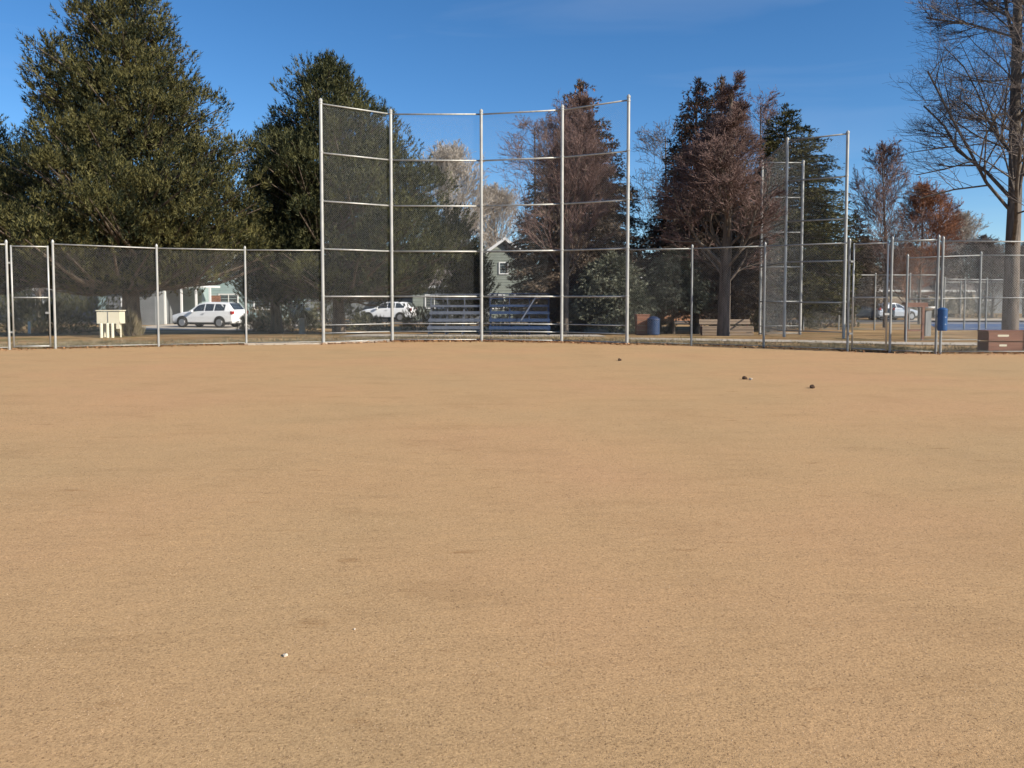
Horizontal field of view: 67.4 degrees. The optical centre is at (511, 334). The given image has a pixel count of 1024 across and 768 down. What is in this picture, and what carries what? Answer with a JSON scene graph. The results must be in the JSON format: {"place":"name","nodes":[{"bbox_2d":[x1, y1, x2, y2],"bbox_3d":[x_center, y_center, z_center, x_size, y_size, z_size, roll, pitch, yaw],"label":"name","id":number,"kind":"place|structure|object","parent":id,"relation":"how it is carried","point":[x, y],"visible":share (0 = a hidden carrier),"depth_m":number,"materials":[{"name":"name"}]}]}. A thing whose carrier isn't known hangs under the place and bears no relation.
{"place":"outdoors","nodes":[
{"label":"outdoors","id":0,"kind":"place"},
{"bbox_2d":[114,307,145,335],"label":"ornamental grass","id":1,"kind":"object","parent":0,"point":[133,321],"depth_m":30.07,"materials":[{"name":"brown plant"}]},
{"bbox_2d":[0,341,1023,767],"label":"infield dirt","id":2,"kind":"structure","parent":0,"point":[388,383],"depth_m":4.48,"materials":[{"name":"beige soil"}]},
{"bbox_2d":[244,340,390,344],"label":"mowing curb","id":3,"kind":"structure","parent":2,"relation":"on","point":[304,343],"depth_m":24.25,"materials":[{"name":"concrete"}]},
{"bbox_2d":[319,94,630,343],"bbox_3d":[-1.179,-3.573,25.106,9.821,7.925,1.729,0,3,2],"label":"backstop","id":4,"kind":"object","parent":2,"relation":"on","point":[481,206],"visible":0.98,"depth_m":25.46,"materials":[{"name":"metal"}]},
{"bbox_2d":[0,338,1023,354],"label":"dead leaves","id":5,"kind":"object","parent":2,"relation":"on","point":[533,341],"visible":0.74,"depth_m":24.07,"materials":[{"name":"brown plant"}]},
{"bbox_2d":[0,313,1023,353],"bbox_3d":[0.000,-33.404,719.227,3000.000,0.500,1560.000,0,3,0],"label":"grass ground","id":6,"kind":"structure","parent":0,"point":[684,327],"depth_m":31.13,"materials":[{"name":"plant"}]},
{"bbox_2d":[0,284,46,330],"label":"evergreen shrub","id":7,"kind":"object","parent":6,"relation":"on","point":[5,300],"visible":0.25,"depth_m":45.88,"materials":[{"name":"green plant"}]},
{"bbox_2d":[28,321,30,333],"bbox_3d":[-23.276,-0.255,37.032,0.162,0.720,0.158,0,3,0],"label":"bollard","id":8,"kind":"object","parent":6,"relation":"on","point":[29,327],"visible":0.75,"depth_m":36.98,"materials":[{"name":"white metal"}]},
{"bbox_2d":[10,281,51,318],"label":"bare tree","id":9,"kind":"object","parent":6,"relation":"on","point":[38,291],"visible":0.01,"depth_m":61.80,"materials":[{"name":"grey plant"}]},
{"bbox_2d":[0,113,71,294],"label":"pine tree","id":10,"kind":"object","parent":6,"relation":"on","point":[2,279],"visible":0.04,"depth_m":34.97,"materials":[{"name":"green plant"}]},
{"bbox_2d":[0,285,89,333],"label":"evergreen shrub","id":11,"kind":"object","parent":6,"relation":"on","point":[25,308],"visible":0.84,"depth_m":39.63,"materials":[{"name":"green plant"}]},
{"bbox_2d":[0,282,97,319],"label":"house","id":12,"kind":"structure","parent":6,"relation":"on","point":[72,298],"depth_m":65.93,"materials":[{"name":"grey"}]},
{"bbox_2d":[26,294,43,306],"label":"window","id":13,"kind":"structure","parent":12,"relation":"in","point":[33,295],"depth_m":65.90,"materials":[{"name":"white"}]},
{"bbox_2d":[38,289,121,332],"bbox_3d":[-24.019,-1.334,43.043,4.610,2.691,4.579,3,4,43],"label":"evergreen shrub","id":14,"kind":"object","parent":6,"relation":"on","point":[78,301],"visible":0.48,"depth_m":42.40,"materials":[{"name":"green plant"}]},
{"bbox_2d":[95,310,125,337],"bbox_3d":[-14.989,-0.359,28.649,0.900,1.070,0.615,0,3,0],"label":"utility cabinet","id":15,"kind":"object","parent":6,"relation":"on","point":[109,318],"visible":0.81,"depth_m":28.49,"materials":[{"name":"beige paint"}]},
{"bbox_2d":[0,0,309,334],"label":"pine tree","id":16,"kind":"object","parent":6,"relation":"on","point":[147,201],"visible":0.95,"depth_m":28.92,"materials":[{"name":"green plant"}]},
{"bbox_2d":[0,239,321,349],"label":"field fence","id":17,"kind":"object","parent":6,"relation":"on","point":[245,294],"visible":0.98,"depth_m":23.17,"materials":[{"name":"metal"}]},
{"bbox_2d":[8,245,50,347],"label":"fence gate","id":18,"kind":"structure","parent":17,"relation":"attached to","point":[13,302],"depth_m":22.06,"materials":[{"name":"metal"}]},
{"bbox_2d":[98,241,305,324],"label":"house","id":19,"kind":"structure","parent":6,"relation":"on","point":[166,318],"depth_m":57.51,"materials":[{"name":"white"}]},
{"bbox_2d":[211,296,220,301],"bbox_3d":[-23.589,-2.006,60.875,0.950,2.100,0.160,0,3,0],"label":"door","id":20,"kind":"structure","parent":19,"relation":"in","point":[216,298],"depth_m":60.76,"materials":[{"name":"red wood"}]},
{"bbox_2d":[218,294,238,302],"bbox_3d":[-22.477,-2.558,60.908,1.580,1.290,0.080,0,3,0],"label":"window","id":21,"kind":"structure","parent":19,"relation":"in","point":[228,296],"depth_m":60.91,"materials":[{"name":"white"}]},
{"bbox_2d":[253,294,269,309],"bbox_3d":[-19.818,-2.558,60.908,1.380,1.290,0.080,0,3,0],"label":"window","id":22,"kind":"structure","parent":19,"relation":"in","point":[254,294],"depth_m":60.92,"materials":[{"name":"white"}]},
{"bbox_2d":[142,324,297,329],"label":"parking drive","id":23,"kind":"structure","parent":6,"relation":"on","point":[190,326],"depth_m":49.84,"materials":[{"name":"concrete"}]},
{"bbox_2d":[172,302,247,327],"bbox_3d":[-19.871,-1.268,50.497,4.565,1.680,2.180,1,3,13],"label":"parked car","id":24,"kind":"object","parent":23,"relation":"on","point":[185,319],"visible":0.87,"depth_m":49.60,"materials":[{"name":"white paint"}]},
{"bbox_2d":[235,310,268,330],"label":"dry shrub","id":25,"kind":"object","parent":6,"relation":"on","point":[252,320],"visible":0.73,"depth_m":44.70,"materials":[{"name":"brown plant"}]},
{"bbox_2d":[217,120,314,332],"bbox_3d":[-12.970,-5.575,40.538,5.587,11.431,6.117,-3,4,-45],"label":"pine tree","id":26,"kind":"object","parent":6,"relation":"on","point":[258,288],"visible":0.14,"depth_m":40.13,"materials":[{"name":"green plant"}]},
{"bbox_2d":[248,307,291,330],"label":"dry shrub","id":27,"kind":"object","parent":6,"relation":"on","point":[268,310],"visible":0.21,"depth_m":45.67,"materials":[{"name":"brown plant"}]},
{"bbox_2d":[255,299,321,331],"bbox_3d":[-12.816,-1.442,43.971,3.974,2.728,3.882,0,3,0],"label":"evergreen shrub","id":28,"kind":"object","parent":6,"relation":"on","point":[297,314],"visible":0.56,"depth_m":43.56,"materials":[{"name":"green plant"}]},
{"bbox_2d":[298,318,305,333],"bbox_3d":[-10.126,-0.335,37.028,0.378,0.880,0.369,0,3,0],"label":"bollard","id":29,"kind":"object","parent":6,"relation":"on","point":[301,324],"visible":0.77,"depth_m":36.91,"materials":[{"name":"concrete"}]},
{"bbox_2d":[295,298,369,327],"bbox_3d":[-11.468,-1.778,49.898,4.926,2.906,5.007,0,3,0],"label":"evergreen shrub","id":30,"kind":"object","parent":6,"relation":"on","point":[347,310],"visible":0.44,"depth_m":49.32,"materials":[{"name":"green plant"}]},
{"bbox_2d":[236,48,479,333],"bbox_3d":[-6.981,-6.578,36.040,11.413,13.519,12.080,0,3,0],"label":"pine tree","id":31,"kind":"object","parent":6,"relation":"on","point":[294,178],"visible":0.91,"depth_m":33.55,"materials":[{"name":"green plant"}]},
{"bbox_2d":[306,298,412,318],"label":"board fence","id":32,"kind":"object","parent":6,"relation":"on","point":[355,306],"visible":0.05,"depth_m":68.44,"materials":[{"name":"brown"}]},
{"bbox_2d":[316,288,412,311],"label":"house","id":33,"kind":"structure","parent":6,"relation":"on","point":[400,298],"depth_m":71.92,"materials":[{"name":"grey"}]},
{"bbox_2d":[346,310,389,330],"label":"evergreen shrub","id":34,"kind":"object","parent":6,"relation":"on","point":[365,321],"visible":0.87,"depth_m":45.72,"materials":[{"name":"green plant"}]},
{"bbox_2d":[399,302,440,330],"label":"evergreen shrub","id":35,"kind":"object","parent":6,"relation":"on","point":[414,315],"visible":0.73,"depth_m":43.76,"materials":[{"name":"green plant"}]},
{"bbox_2d":[433,302,467,329],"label":"evergreen shrub","id":36,"kind":"object","parent":6,"relation":"on","point":[457,315],"visible":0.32,"depth_m":46.72,"materials":[{"name":"green plant"}]},
{"bbox_2d":[416,139,500,255],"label":"pale bare tree","id":37,"kind":"object","parent":6,"relation":"on","point":[452,154],"visible":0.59,"depth_m":83.02,"materials":[{"name":"beige plant"}]},
{"bbox_2d":[433,237,500,330],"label":"pine tree","id":38,"kind":"object","parent":6,"relation":"on","point":[463,277],"visible":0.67,"depth_m":42.21,"materials":[{"name":"green plant"}]},
{"bbox_2d":[449,309,488,324],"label":"evergreen shrub","id":39,"kind":"object","parent":6,"relation":"on","point":[477,315],"visible":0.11,"depth_m":55.63,"materials":[{"name":"green plant"}]},
{"bbox_2d":[413,237,529,322],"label":"house","id":40,"kind":"structure","parent":6,"relation":"on","point":[497,272],"depth_m":61.87,"materials":[{"name":"grey"}]},
{"bbox_2d":[425,294,443,308],"bbox_3d":[-6.458,-2.705,63.904,1.580,1.190,0.080,0,3,0],"label":"window","id":41,"kind":"structure","parent":40,"relation":"in","point":[427,302],"depth_m":63.92,"materials":[{"name":"white"}]},
{"bbox_2d":[490,294,504,308],"bbox_3d":[-1.292,-2.607,61.907,1.380,1.190,0.080,0,3,0],"label":"window","id":42,"kind":"structure","parent":40,"relation":"in","point":[490,294],"depth_m":61.91,"materials":[{"name":"white"}]},
{"bbox_2d":[499,262,508,273],"bbox_3d":[-0.672,-5.304,61.775,0.780,0.990,0.080,0,3,0],"label":"window","id":43,"kind":"structure","parent":40,"relation":"in","point":[501,263],"depth_m":61.77,"materials":[{"name":"white"}]},
{"bbox_2d":[346,334,602,335],"bbox_3d":[-1.500,0.046,31.940,10.200,0.175,5.400,0,3,0],"label":"bleacher pad","id":44,"kind":"object","parent":6,"relation":"on","point":[475,334],"visible":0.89,"depth_m":32.71,"materials":[{"name":"concrete"}]},
{"bbox_2d":[427,294,479,334],"bbox_3d":[-2.430,-0.854,32.767,2.233,1.727,1.820,0,3,0],"label":"bleacher","id":45,"kind":"object","parent":44,"relation":"on","point":[463,327],"visible":0.72,"depth_m":32.71,"materials":[{"name":"metal"}]},
{"bbox_2d":[489,293,550,334],"bbox_3d":[0.314,-0.842,32.128,2.559,1.727,1.899,0,3,0],"label":"bleacher","id":46,"kind":"object","parent":44,"relation":"on","point":[522,319],"visible":0.77,"depth_m":32.10,"materials":[{"name":"blue paint"}]},
{"bbox_2d":[463,182,527,250],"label":"pale bare tree","id":47,"kind":"object","parent":6,"relation":"on","point":[510,199],"visible":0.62,"depth_m":89.02,"materials":[{"name":"beige plant"}]},
{"bbox_2d":[0,333,1023,353],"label":"dry grass","id":48,"kind":"structure","parent":6,"relation":"on","point":[658,341],"depth_m":24.65,"materials":[{"name":"plant"}]},
{"bbox_2d":[483,285,559,332],"bbox_3d":[0.441,-1.738,43.920,4.812,3.319,5.082,0,3,0],"label":"evergreen shrub","id":49,"kind":"object","parent":6,"relation":"on","point":[501,308],"visible":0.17,"depth_m":43.56,"materials":[{"name":"green plant"}]},
{"bbox_2d":[487,108,557,325],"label":"bare tree","id":50,"kind":"object","parent":6,"relation":"on","point":[524,124],"visible":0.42,"depth_m":46.61,"materials":[{"name":"brown plant"}]},
{"bbox_2d":[530,301,573,332],"bbox_3d":[2.169,-1.365,41.976,3.033,2.705,3.018,0,3,0],"label":"evergreen shrub","id":51,"kind":"object","parent":6,"relation":"on","point":[557,328],"visible":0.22,"depth_m":41.55,"materials":[{"name":"green plant"}]},
{"bbox_2d":[508,91,625,333],"bbox_3d":[2.367,-5.154,32.676,5.234,10.594,4.815,0,3,0],"label":"bare tree","id":52,"kind":"object","parent":6,"relation":"on","point":[585,141],"visible":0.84,"depth_m":32.35,"materials":[{"name":"brown plant"}]},
{"bbox_2d":[499,78,661,331],"bbox_3d":[3.843,-6.690,40.741,9.093,13.639,9.411,0,3,0],"label":"spruce tree","id":53,"kind":"object","parent":6,"relation":"on","point":[541,271],"visible":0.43,"depth_m":39.40,"materials":[{"name":"green plant"}]},
{"bbox_2d":[569,250,660,332],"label":"blue spruce","id":54,"kind":"object","parent":6,"relation":"on","point":[600,290],"visible":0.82,"depth_m":35.47,"materials":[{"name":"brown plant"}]},
{"bbox_2d":[634,314,649,334],"bbox_3d":[5.353,-0.398,31.618,0.560,0.838,0.660,0,3,0],"label":"wooden box","id":55,"kind":"object","parent":6,"relation":"on","point":[642,325],"visible":0.73,"depth_m":31.31,"materials":[{"name":"red wood"}]},
{"bbox_2d":[621,115,680,325],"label":"bare tree","id":56,"kind":"object","parent":6,"relation":"on","point":[659,140],"visible":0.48,"depth_m":47.58,"materials":[{"name":"brown plant"}]},
{"bbox_2d":[647,316,659,334],"bbox_3d":[5.716,-0.348,31.020,0.530,0.755,0.530,0,3,0],"label":"litter bin","id":57,"kind":"object","parent":6,"relation":"on","point":[655,320],"visible":0.92,"depth_m":30.82,"materials":[{"name":"blue paint"}]},
{"bbox_2d":[660,316,678,333],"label":"dry shrub","id":58,"kind":"object","parent":6,"relation":"on","point":[666,322],"visible":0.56,"depth_m":39.79,"materials":[{"name":"brown plant"}]},
{"bbox_2d":[641,243,716,333],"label":"blue spruce","id":59,"kind":"object","parent":6,"relation":"on","point":[674,298],"visible":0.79,"depth_m":36.99,"materials":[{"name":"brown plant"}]},
{"bbox_2d":[633,266,739,320],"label":"house","id":60,"kind":"structure","parent":6,"relation":"on","point":[688,319],"depth_m":63.46,"materials":[{"name":"beige"}]},
{"bbox_2d":[634,76,770,333],"bbox_3d":[9.535,-6.580,39.790,7.361,13.437,7.684,0,3,0],"label":"spruce tree","id":61,"kind":"object","parent":6,"relation":"on","point":[743,288],"visible":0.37,"depth_m":38.68,"materials":[{"name":"green plant"}]},
{"bbox_2d":[646,70,791,335],"bbox_3d":[8.012,-4.912,29.920,4.687,10.225,5.538,-3,4,-43],"label":"bare tree","id":62,"kind":"object","parent":6,"relation":"on","point":[730,141],"visible":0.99,"depth_m":29.57,"materials":[{"name":"brown plant"}]},
{"bbox_2d":[699,319,753,334],"bbox_3d":[8.805,-0.280,31.590,2.100,0.639,0.618,0,3,0],"label":"wooden bench","id":63,"kind":"object","parent":6,"relation":"on","point":[703,329],"visible":0.61,"depth_m":31.30,"materials":[{"name":"beige wood"}]},
{"bbox_2d":[687,75,783,332],"bbox_3d":[11.865,-7.179,42.782,6.677,14.494,6.616,0,3,0],"label":"spruce tree","id":64,"kind":"object","parent":6,"relation":"on","point":[719,87],"visible":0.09,"depth_m":41.90,"materials":[{"name":"green plant"}]},
{"bbox_2d":[704,301,771,332],"bbox_3d":[12.930,-1.252,44.011,4.099,2.378,4.103,0,3,0],"label":"evergreen shrub","id":65,"kind":"object","parent":6,"relation":"on","point":[754,316],"visible":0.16,"depth_m":43.11,"materials":[{"name":"green plant"}]},
{"bbox_2d":[739,86,796,329],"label":"bare tree","id":66,"kind":"object","parent":6,"relation":"on","point":[766,108],"visible":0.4,"depth_m":45.59,"materials":[{"name":"brown plant"}]},
{"bbox_2d":[757,305,826,329],"bbox_3d":[17.644,-1.535,47.911,4.192,2.668,4.256,0,3,0],"label":"evergreen shrub","id":67,"kind":"object","parent":6,"relation":"on","point":[793,322],"visible":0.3,"depth_m":47.34,"materials":[{"name":"green plant"}]},
{"bbox_2d":[758,130,849,337],"bbox_3d":[11.508,-3.590,30.967,2.004,7.825,6.175,0,3,6],"label":"backstop","id":68,"kind":"object","parent":6,"relation":"on","point":[802,221],"visible":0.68,"depth_m":28.98,"materials":[{"name":"metal"}]},
{"bbox_2d":[631,338,976,344],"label":"footpath","id":69,"kind":"structure","parent":6,"relation":"on","point":[873,342],"depth_m":25.64,"materials":[{"name":"concrete"}]},
{"bbox_2d":[748,102,864,330],"bbox_3d":[16.719,-6.746,44.661,7.289,13.470,7.379,2,3,37],"label":"spruce tree","id":70,"kind":"object","parent":6,"relation":"on","point":[811,213],"visible":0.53,"depth_m":43.28,"materials":[{"name":"green plant"}]},
{"bbox_2d":[628,235,1023,353],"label":"field fence","id":71,"kind":"object","parent":6,"relation":"on","point":[763,345],"visible":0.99,"depth_m":21.20,"materials":[{"name":"metal"}]},
{"bbox_2d":[849,242,888,350],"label":"fence gate","id":72,"kind":"structure","parent":71,"relation":"attached to","point":[853,297],"depth_m":20.86,"materials":[{"name":"metal"}]},
{"bbox_2d":[934,307,947,330],"bbox_3d":[11.200,-0.393,20.027,0.250,0.608,0.335,0,3,0],"label":"litter bin","id":73,"kind":"object","parent":71,"relation":"attached to","point":[942,318],"visible":1,"depth_m":19.89,"materials":[{"name":"blue plastic"}]},
{"bbox_2d":[795,297,860,327],"bbox_3d":[20.436,-1.697,49.932,3.989,2.650,4.282,-2,4,-38],"label":"evergreen shrub","id":74,"kind":"object","parent":6,"relation":"on","point":[856,318],"visible":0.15,"depth_m":49.48,"materials":[{"name":"green plant"}]},
{"bbox_2d":[757,299,905,317],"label":"board fence","id":75,"kind":"object","parent":6,"relation":"on","point":[900,302],"visible":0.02,"depth_m":73.93,"materials":[{"name":"beige wood"}]},
{"bbox_2d":[827,242,880,320],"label":"bare tree","id":76,"kind":"object","parent":6,"relation":"on","point":[859,262],"visible":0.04,"depth_m":60.67,"materials":[{"name":"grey plant"}]},
{"bbox_2d":[829,208,884,325],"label":"spruce tree","id":77,"kind":"object","parent":6,"relation":"on","point":[865,239],"visible":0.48,"depth_m":51.21,"materials":[{"name":"green plant"}]},
{"bbox_2d":[802,273,935,329],"bbox_3d":[21.430,-1.895,45.962,8.050,3.535,0.108,0,3,0],"label":"court fence","id":78,"kind":"object","parent":6,"relation":"on","point":[909,287],"visible":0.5,"depth_m":45.98,"materials":[{"name":"metal"}]},
{"bbox_2d":[854,239,895,287],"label":"bare tree","id":79,"kind":"object","parent":6,"relation":"on","point":[879,252],"visible":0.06,"depth_m":70.17,"materials":[{"name":"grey plant"}]},
{"bbox_2d":[843,134,927,327],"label":"bare tree","id":80,"kind":"object","parent":6,"relation":"on","point":[881,207],"visible":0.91,"depth_m":49.12,"materials":[{"name":"brown plant"}]},
{"bbox_2d":[814,272,977,313],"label":"house","id":81,"kind":"structure","parent":6,"relation":"on","point":[924,290],"depth_m":87.89,"materials":[{"name":"beige"}]},
{"bbox_2d":[902,303,927,339],"bbox_3d":[13.943,-0.410,26.599,0.740,1.360,0.325,0,3,0],"label":"equipment rack","id":82,"kind":"object","parent":6,"relation":"on","point":[922,316],"visible":0.59,"depth_m":26.57,"materials":[{"name":"red wood"}]},
{"bbox_2d":[877,242,959,302],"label":"bare tree","id":83,"kind":"object","parent":6,"relation":"on","point":[935,263],"visible":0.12,"depth_m":68.33,"materials":[{"name":"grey plant"}]},
{"bbox_2d":[880,176,970,323],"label":"rust coloured tree","id":84,"kind":"object","parent":6,"relation":"on","point":[946,212],"visible":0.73,"depth_m":55.32,"materials":[{"name":"brown plant"}]},
{"bbox_2d":[924,306,934,335],"bbox_3d":[16.221,-0.447,30.014,0.540,1.260,0.540,0,3,0],"label":"drinking fountain","id":85,"kind":"object","parent":6,"relation":"on","point":[927,330],"visible":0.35,"depth_m":29.92,"materials":[{"name":"metal"}]},
{"bbox_2d":[910,289,955,316],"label":"evergreen shrub","id":86,"kind":"object","parent":6,"relation":"on","point":[924,301],"visible":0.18,"depth_m":73.13,"materials":[{"name":"green plant"}]},
{"bbox_2d":[913,246,970,295],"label":"bare tree","id":87,"kind":"object","parent":6,"relation":"on","point":[946,275],"visible":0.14,"depth_m":79.05,"materials":[{"name":"grey plant"}]},
{"bbox_2d":[876,0,1023,329],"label":"bare tree","id":88,"kind":"object","parent":6,"relation":"on","point":[1014,117],"visible":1,"depth_m":32.00,"materials":[{"name":"brown plant"}]},
{"bbox_2d":[883,281,1023,317],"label":"court fence","id":89,"kind":"object","parent":6,"relation":"on","point":[934,303],"visible":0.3,"depth_m":70.95,"materials":[{"name":"metal"}]},
{"bbox_2d":[933,210,992,313],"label":"pale bare tree","id":90,"kind":"object","parent":6,"relation":"on","point":[969,228],"visible":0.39,"depth_m":86.49,"materials":[{"name":"plant"}]},
{"bbox_2d":[905,251,1023,341],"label":"dugout fence","id":91,"kind":"object","parent":6,"relation":"on","point":[933,308],"visible":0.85,"depth_m":25.73,"materials":[{"name":"metal"}]},
{"bbox_2d":[929,289,1001,318],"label":"evergreen shrub","id":92,"kind":"object","parent":6,"relation":"on","point":[983,310],"visible":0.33,"depth_m":72.04,"materials":[{"name":"green plant"}]},
{"bbox_2d":[914,319,1023,319],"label":"court border","id":93,"kind":"object","parent":6,"relation":"on","point":[973,319],"depth_m":67.12,"materials":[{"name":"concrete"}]},
{"bbox_2d":[939,234,1004,312],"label":"bare tree","id":94,"kind":"object","parent":6,"relation":"on","point":[981,246],"visible":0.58,"depth_m":75.21,"materials":[{"name":"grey plant"}]},
{"bbox_2d":[931,321,1023,329],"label":"blue court","id":95,"kind":"object","parent":6,"relation":"on","point":[958,325],"depth_m":53.28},
{"bbox_2d":[943,277,1023,329],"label":"court fence","id":96,"kind":"object","parent":6,"relation":"on","point":[964,293],"visible":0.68,"depth_m":46.59,"materials":[{"name":"metal"}]},
{"bbox_2d":[964,249,1023,317],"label":"bare tree","id":97,"kind":"object","parent":6,"relation":"on","point":[986,270],"visible":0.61,"depth_m":72.14,"materials":[{"name":"grey plant"}]},
{"bbox_2d":[970,277,1021,312],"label":"building","id":98,"kind":"structure","parent":6,"relation":"on","point":[998,305],"depth_m":91.92,"materials":[{"name":"grey"}]},
{"bbox_2d":[977,330,1023,350],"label":"storage bench","id":99,"kind":"object","parent":6,"relation":"on","point":[1004,342],"visible":0.92,"depth_m":20.91,"materials":[{"name":"red wood"}]},
{"bbox_2d":[986,242,1023,317],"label":"bare tree","id":100,"kind":"object","parent":6,"relation":"on","point":[1022,257],"visible":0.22,"depth_m":73.55,"materials":[{"name":"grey plant"}]},
{"bbox_2d":[0,0,1023,276],"label":"sky","id":101,"kind":"structure","parent":0,"point":[834,60],"materials":[{"name":"blue"}]},
{"bbox_2d":[1,320,1023,321],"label":"street","id":102,"kind":"structure","parent":0,"point":[758,321],"depth_m":64.38,"materials":[{"name":"grey asphalt"}]},
{"bbox_2d":[288,304,317,318],"bbox_3d":[-18.399,-1.823,63.988,4.515,1.470,2.180,0,3,-4],"label":"parked car","id":103,"kind":"object","parent":102,"relation":"on","point":[300,308],"visible":0.03,"depth_m":63.22,"materials":[{"name":"grey paint"}]},
{"bbox_2d":[360,302,415,320],"bbox_3d":[-10.181,-1.849,62.984,4.515,1.620,2.180,0,3,8],"label":"parked car","id":104,"kind":"object","parent":102,"relation":"on","point":[399,308],"visible":0.48,"depth_m":62.07,"materials":[{"name":"white paint"}]},
{"bbox_2d":[841,303,894,319],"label":"parked car","id":105,"kind":"object","parent":102,"relation":"on","point":[869,315],"visible":0.23,"depth_m":65.11,"materials":[{"name":"grey paint"}]},
{"bbox_2d":[868,303,917,319],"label":"parked car","id":106,"kind":"object","parent":102,"relation":"on","point":[898,312],"visible":0.36,"depth_m":65.16,"materials":[{"name":"silver metal"}]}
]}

